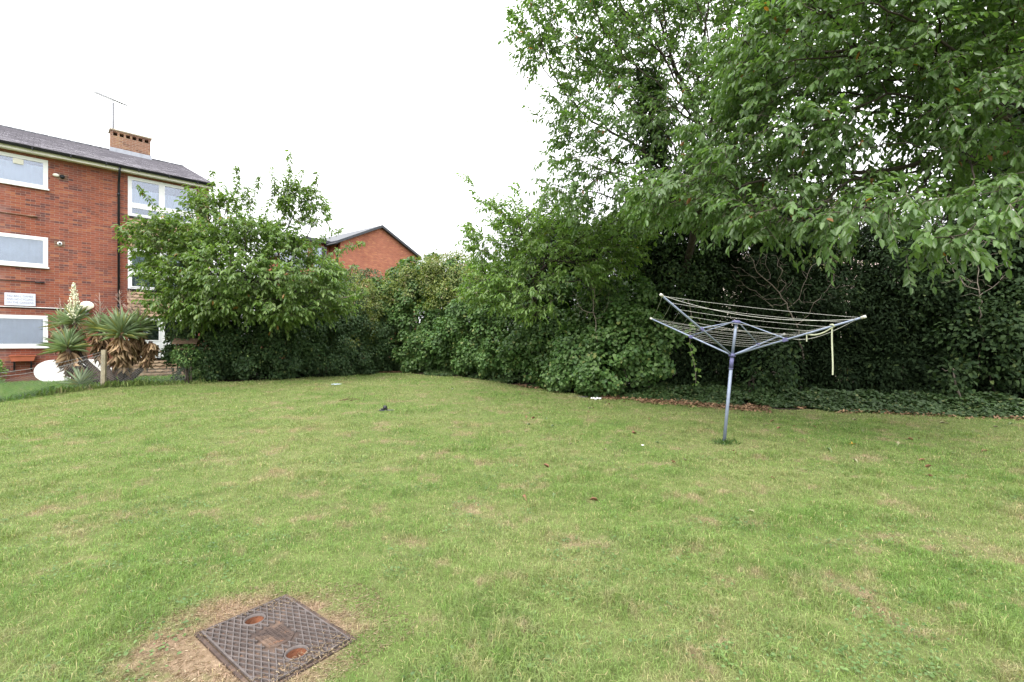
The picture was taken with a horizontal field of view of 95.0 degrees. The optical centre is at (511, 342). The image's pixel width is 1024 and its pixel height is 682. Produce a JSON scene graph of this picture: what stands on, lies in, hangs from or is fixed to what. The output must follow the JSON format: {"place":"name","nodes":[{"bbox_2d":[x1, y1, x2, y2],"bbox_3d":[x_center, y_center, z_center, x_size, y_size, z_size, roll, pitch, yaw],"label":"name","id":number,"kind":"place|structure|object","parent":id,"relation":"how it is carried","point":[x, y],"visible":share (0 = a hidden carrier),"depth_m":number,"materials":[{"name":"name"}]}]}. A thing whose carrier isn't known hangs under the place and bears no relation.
{"place":"outdoors","nodes":[
{"label":"outdoors","id":0,"kind":"place"},
{"bbox_2d":[0,378,205,401],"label":"long grass","id":1,"kind":"structure","parent":0,"point":[82,387],"depth_m":13.14,"materials":[{"name":"green plant"}]},
{"bbox_2d":[0,0,1015,328],"label":"sky","id":2,"kind":"structure","parent":0,"point":[388,101],"materials":[{"name":"white"}]},
{"bbox_2d":[0,355,1023,681],"bbox_3d":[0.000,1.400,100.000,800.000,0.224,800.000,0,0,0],"label":"lawn","id":3,"kind":"structure","parent":0,"point":[206,655],"depth_m":3.62,"materials":[{"name":"green plant"}]},
{"bbox_2d":[0,359,7,382],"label":"bush","id":4,"kind":"object","parent":3,"relation":"on","point":[1,368],"visible":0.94,"depth_m":14.48,"materials":[{"name":"green plant"}]},
{"bbox_2d":[34,359,111,381],"bbox_3d":[-14.744,0.964,15.814,0.304,0.747,1.917,0,0,45],"label":"white board","id":5,"kind":"object","parent":3,"relation":"on","point":[45,367],"visible":0.29,"depth_m":15.39,"materials":[{"name":"plastic"}]},
{"bbox_2d":[0,350,190,400],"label":"wire fence","id":6,"kind":"object","parent":3,"relation":"on","point":[104,374],"visible":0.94,"depth_m":13.51,"materials":[{"name":"metal"}]},
{"bbox_2d":[36,282,160,384],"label":"yucca plant","id":7,"kind":"object","parent":3,"relation":"on","point":[68,337],"visible":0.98,"depth_m":14.06,"materials":[{"name":"green plant"}]},
{"bbox_2d":[0,91,214,382],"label":"block of flats","id":8,"kind":"structure","parent":3,"relation":"on","point":[66,205],"depth_m":16.04,"materials":[{"name":"red brick"}]},
{"bbox_2d":[4,292,35,305],"bbox_3d":[-15.819,-1.370,15.099,0.034,0.400,0.690,0,0,45],"label":"notice sign","id":9,"kind":"object","parent":8,"relation":"attached to","point":[19,299],"visible":1,"depth_m":15.08,"materials":[{"name":"white plastic"}]},
{"bbox_2d":[9,355,35,370],"bbox_3d":[-15.686,0.667,15.045,0.275,0.485,0.610,0,0,45],"label":"wall planter","id":10,"kind":"object","parent":8,"relation":"attached to","point":[14,358],"visible":0.96,"depth_m":14.97,"materials":[{"name":"ceramic"}]},
{"bbox_2d":[0,151,48,190],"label":"window","id":11,"kind":"structure","parent":8,"relation":"in","point":[15,172],"depth_m":15.22,"materials":[{"name":"white plastic"}]},
{"bbox_2d":[0,232,48,268],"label":"window","id":12,"kind":"structure","parent":8,"relation":"in","point":[18,250],"depth_m":15.24,"materials":[{"name":"white plastic"}]},
{"bbox_2d":[0,314,48,348],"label":"window","id":13,"kind":"structure","parent":8,"relation":"in","point":[16,331],"depth_m":15.22,"materials":[{"name":"white plastic"}]},
{"bbox_2d":[128,318,182,358],"bbox_3d":[-13.226,-0.132,17.811,0.215,1.535,2.170,0,0,45],"label":"window","id":14,"kind":"structure","parent":8,"relation":"in","point":[158,341],"depth_m":17.71,"materials":[{"name":"white plastic"}]},
{"bbox_2d":[127,247,188,291],"bbox_3d":[-13.241,-2.668,17.825,0.255,1.545,2.170,0,0,45],"label":"window","id":15,"kind":"structure","parent":8,"relation":"in","point":[132,281],"depth_m":17.32,"materials":[{"name":"white plastic"}]},
{"bbox_2d":[128,176,196,223],"bbox_3d":[-13.241,-5.288,17.825,0.255,1.485,2.170,0,0,45],"label":"window","id":16,"kind":"structure","parent":8,"relation":"in","point":[134,199],"depth_m":17.67,"materials":[{"name":"white plastic"}]},
{"bbox_2d":[80,579,416,681],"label":"dry clippings","id":17,"kind":"object","parent":3,"relation":"on","point":[260,602],"visible":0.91,"depth_m":2.38,"materials":[{"name":"plant"}]},
{"bbox_2d":[194,594,356,681],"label":"drain cover","id":18,"kind":"object","parent":3,"relation":"on","point":[255,640],"visible":0.91,"depth_m":2.35,"materials":[{"name":"metal"}]},
{"bbox_2d":[269,225,421,359],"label":"gabled building","id":19,"kind":"structure","parent":3,"relation":"on","point":[384,250],"depth_m":34.14,"materials":[{"name":"orange brick"}]},
{"bbox_2d":[280,247,307,266],"bbox_3d":[-15.196,-5.750,32.629,3.600,1.600,0.065,0,0,36],"label":"window","id":20,"kind":"structure","parent":19,"relation":"in","point":[290,256],"depth_m":32.82,"materials":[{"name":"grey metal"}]},
{"bbox_2d":[313,246,326,266],"bbox_3d":[-13.101,-5.750,32.029,0.080,1.600,1.000,0,0,36],"label":"window","id":21,"kind":"structure","parent":19,"relation":"in","point":[321,248],"depth_m":32.10,"materials":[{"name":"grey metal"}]},
{"bbox_2d":[339,392,364,400],"bbox_3d":[-3.776,1.270,11.041,0.598,0.237,0.189,0,0,9],"label":"twig pile","id":22,"kind":"object","parent":3,"relation":"on","point":[351,398],"visible":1,"depth_m":11.06,"materials":[{"name":"beige plant"}]},
{"bbox_2d":[379,405,393,410],"bbox_3d":[-2.611,1.377,9.795,0.310,0.102,0.120,0,0,-6],"label":"ground socket","id":23,"kind":"object","parent":3,"relation":"on","point":[384,408],"visible":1,"depth_m":9.75,"materials":[{"name":"grey metal"}]},
{"bbox_2d":[572,282,609,386],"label":"dead bush","id":24,"kind":"object","parent":3,"relation":"on","point":[593,308],"visible":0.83,"depth_m":12.78,"materials":[{"name":"brown plant"}]},
{"bbox_2d":[209,368,985,417],"bbox_3d":[8.094,1.371,20.353,40.842,0.274,20.695,0,0,16],"label":"soil bed","id":25,"kind":"object","parent":3,"relation":"on","point":[421,373],"visible":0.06,"depth_m":15.90,"materials":[{"name":"brown soil"}]},
{"bbox_2d":[172,338,200,376],"bbox_3d":[-10.328,0.654,14.900,0.660,1.556,0.480,0,0,-20],"label":"bird table","id":26,"kind":"object","parent":25,"relation":"on","point":[196,341],"visible":0.38,"depth_m":14.78,"materials":[{"name":"brown wood"}]},
{"bbox_2d":[169,343,207,382],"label":"euonymus shrub","id":27,"kind":"object","parent":25,"relation":"on","point":[192,373],"visible":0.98,"depth_m":14.58,"materials":[{"name":"green plant"}]},
{"bbox_2d":[111,149,368,376],"bbox_3d":[-8.473,-2.501,15.114,7.944,7.621,3.984,0,0,0],"label":"cherry tree","id":28,"kind":"object","parent":25,"relation":"on","point":[201,287],"visible":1,"depth_m":14.47,"materials":[{"name":"green plant"}]},
{"bbox_2d":[158,266,346,381],"bbox_3d":[-8.980,-0.662,16.797,5.923,4.094,3.193,0,0,-23],"label":"dark evergreen shrub","id":29,"kind":"object","parent":25,"relation":"on","point":[239,344],"visible":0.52,"depth_m":15.88,"materials":[{"name":"green plant"}]},
{"bbox_2d":[282,263,402,376],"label":"privet shrub","id":30,"kind":"object","parent":25,"relation":"on","point":[347,362],"visible":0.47,"depth_m":18.47,"materials":[{"name":"green plant"}]},
{"bbox_2d":[366,252,505,372],"bbox_3d":[-3.810,-1.363,20.605,7.254,5.499,3.854,0,0,28],"label":"ivy mound","id":31,"kind":"object","parent":25,"relation":"on","point":[427,347],"visible":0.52,"depth_m":19.63,"materials":[{"name":"green plant"}]},
{"bbox_2d":[433,249,581,383],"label":"ivy bank","id":32,"kind":"structure","parent":25,"relation":"on","point":[511,350],"depth_m":15.91,"materials":[{"name":"green plant"}]},
{"bbox_2d":[452,173,670,355],"bbox_3d":[1.268,-1.647,12.864,5.407,6.173,3.903,0,0,36],"label":"hazel tree","id":33,"kind":"object","parent":25,"relation":"on","point":[599,269],"visible":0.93,"depth_m":12.61,"materials":[{"name":"green plant"}]},
{"bbox_2d":[502,205,684,388],"bbox_3d":[2.886,-1.732,16.332,6.796,6.656,4.393,0,0,0],"label":"holly thicket","id":34,"kind":"object","parent":25,"relation":"on","point":[585,256],"visible":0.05,"depth_m":15.97,"materials":[{"name":"green plant"}]},
{"bbox_2d":[528,268,686,397],"bbox_3d":[2.509,-0.301,13.226,4.052,3.752,2.643,0,0,0],"label":"ivy bush","id":35,"kind":"object","parent":25,"relation":"on","point":[566,367],"visible":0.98,"depth_m":12.73,"materials":[{"name":"green plant"}]},
{"bbox_2d":[497,0,854,319],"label":"tall cherry tree","id":36,"kind":"object","parent":25,"relation":"on","point":[649,92],"visible":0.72,"depth_m":11.04,"materials":[{"name":"green plant"}]},
{"bbox_2d":[684,298,700,385],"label":"trailing ivy","id":37,"kind":"object","parent":36,"relation":"hanging from","point":[694,349],"visible":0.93,"depth_m":11.01,"materials":[{"name":"green plant"}]},
{"bbox_2d":[612,178,758,382],"bbox_3d":[5.235,-1.806,13.973,4.800,6.724,2.584,0,0,0],"label":"shade shrub","id":38,"kind":"object","parent":25,"relation":"on","point":[676,293],"visible":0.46,"depth_m":13.46,"materials":[{"name":"green plant"}]},
{"bbox_2d":[356,371,1023,420],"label":"leaf litter","id":39,"kind":"object","parent":25,"relation":"on","point":[743,407],"visible":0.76,"depth_m":10.87,"materials":[{"name":"brown plant"}]},
{"bbox_2d":[617,149,802,386],"bbox_3d":[6.412,-2.554,14.858,6.404,8.326,4.550,0,0,0],"label":"shaded thicket","id":40,"kind":"object","parent":25,"relation":"on","point":[709,365],"visible":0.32,"depth_m":13.59,"materials":[{"name":"green plant"}]},
{"bbox_2d":[422,365,1023,418],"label":"ivy ground cover","id":41,"kind":"object","parent":25,"relation":"on","point":[990,403],"visible":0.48,"depth_m":10.81,"materials":[{"name":"green plant"}]},
{"bbox_2d":[734,334,808,396],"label":"hedge seedling","id":42,"kind":"object","parent":25,"relation":"on","point":[768,377],"visible":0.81,"depth_m":11.65,"materials":[{"name":"green plant"}]},
{"bbox_2d":[731,244,843,390],"bbox_3d":[7.566,-0.570,12.642,3.183,4.227,1.043,0,0,0],"label":"dead bush","id":43,"kind":"object","parent":25,"relation":"on","point":[786,291],"visible":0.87,"depth_m":12.64,"materials":[{"name":"brown plant"}]},
{"bbox_2d":[616,0,1023,308],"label":"overhanging cherry tree","id":44,"kind":"object","parent":25,"relation":"on","point":[902,35],"visible":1,"depth_m":7.10,"materials":[{"name":"green plant"}]},
{"bbox_2d":[745,185,902,379],"bbox_3d":[12.216,-2.243,18.045,6.557,7.660,2.583,0,0,0],"label":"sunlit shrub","id":45,"kind":"object","parent":25,"relation":"on","point":[837,251],"depth_m":17.91,"materials":[{"name":"green plant"}]},
{"bbox_2d":[717,190,1004,395],"bbox_3d":[9.443,-1.544,13.338,7.336,6.350,4.661,0,0,0],"label":"elder thicket","id":46,"kind":"object","parent":25,"relation":"on","point":[863,353],"visible":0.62,"depth_m":12.54,"materials":[{"name":"green plant"}]},
{"bbox_2d":[868,211,1023,342],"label":"boundary shrub","id":47,"kind":"object","parent":25,"relation":"on","point":[972,269],"visible":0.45,"depth_m":11.71,"materials":[{"name":"green plant"}]},
{"bbox_2d":[892,1,1023,398],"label":"yew thicket","id":48,"kind":"object","parent":25,"relation":"on","point":[941,355],"visible":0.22,"depth_m":11.64,"materials":[{"name":"green plant"}]},
{"bbox_2d":[922,275,1023,397],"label":"elder shrub","id":49,"kind":"object","parent":25,"relation":"on","point":[973,374],"visible":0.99,"depth_m":10.69,"materials":[{"name":"green plant"}]},
{"bbox_2d":[943,241,1012,377],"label":"dead bush","id":50,"kind":"object","parent":25,"relation":"on","point":[977,289],"visible":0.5,"depth_m":11.34,"materials":[{"name":"brown plant"}]},
{"bbox_2d":[709,437,741,444],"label":"grass tuft","id":51,"kind":"object","parent":3,"relation":"on","point":[721,442],"visible":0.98,"depth_m":6.92,"materials":[{"name":"green plant"}]},
{"bbox_2d":[650,293,866,441],"bbox_3d":[3.264,0.483,6.942,2.300,2.258,2.551,0,0,11],"label":"rotary clothes airer","id":52,"kind":"object","parent":3,"relation":"on","point":[732,355],"visible":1,"depth_m":6.89,"materials":[{"name":"grey metal"}]},
{"bbox_2d":[806,324,834,374],"bbox_3d":[3.892,0.089,5.910,0.063,0.630,0.340,0,0,-27],"label":"cloth strip","id":53,"kind":"object","parent":52,"relation":"attached to","point":[831,328],"visible":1,"depth_m":5.79,"materials":[{"name":"white fabric"}]}
]}

